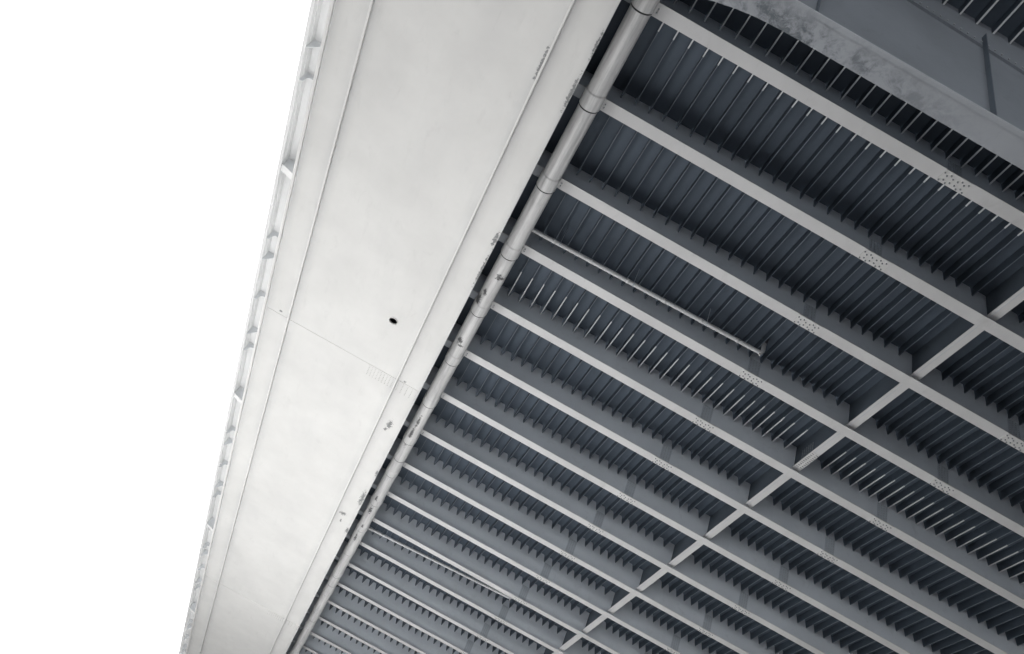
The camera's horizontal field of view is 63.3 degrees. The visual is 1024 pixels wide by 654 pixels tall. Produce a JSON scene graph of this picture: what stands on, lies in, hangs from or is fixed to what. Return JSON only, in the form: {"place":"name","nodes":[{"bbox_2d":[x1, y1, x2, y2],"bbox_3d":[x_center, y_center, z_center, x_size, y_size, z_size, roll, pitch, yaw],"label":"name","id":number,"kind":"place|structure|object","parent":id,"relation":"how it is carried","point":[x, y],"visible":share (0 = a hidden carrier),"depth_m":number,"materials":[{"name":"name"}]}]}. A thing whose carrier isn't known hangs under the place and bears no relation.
{"place":"outdoors","nodes":[
{"label":"outdoors","id":0,"kind":"place"},
{"bbox_2d":[0,0,310,653],"label":"sky","id":1,"kind":"structure","parent":0,"point":[141,141],"materials":[{"name":"white"}]},
{"bbox_2d":[179,0,1023,653],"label":"steel bridge","id":2,"kind":"structure","parent":0,"point":[825,198],"depth_m":23.15,"materials":[{"name":"metal"}]},
{"bbox_2d":[368,527,511,600],"bbox_3d":[-3.177,10.306,36.591,7.435,1.091,0.198,29,-43,-2],"label":"branch pipe","id":3,"kind":"object","parent":2,"relation":"attached to","point":[439,563],"visible":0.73,"depth_m":36.48,"materials":[{"name":"metal"}]},
{"bbox_2d":[286,0,659,653],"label":"drain pipe","id":4,"kind":"object","parent":2,"relation":"attached to","point":[592,96],"visible":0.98,"depth_m":21.72,"materials":[{"name":"metal"}]},
{"bbox_2d":[532,228,768,355],"bbox_3d":[3.669,-1.088,22.489,7.435,1.111,0.198,29,-43,-2],"label":"branch pipe","id":5,"kind":"object","parent":2,"relation":"attached to","point":[650,293],"visible":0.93,"depth_m":22.33,"materials":[{"name":"metal"}]}
]}

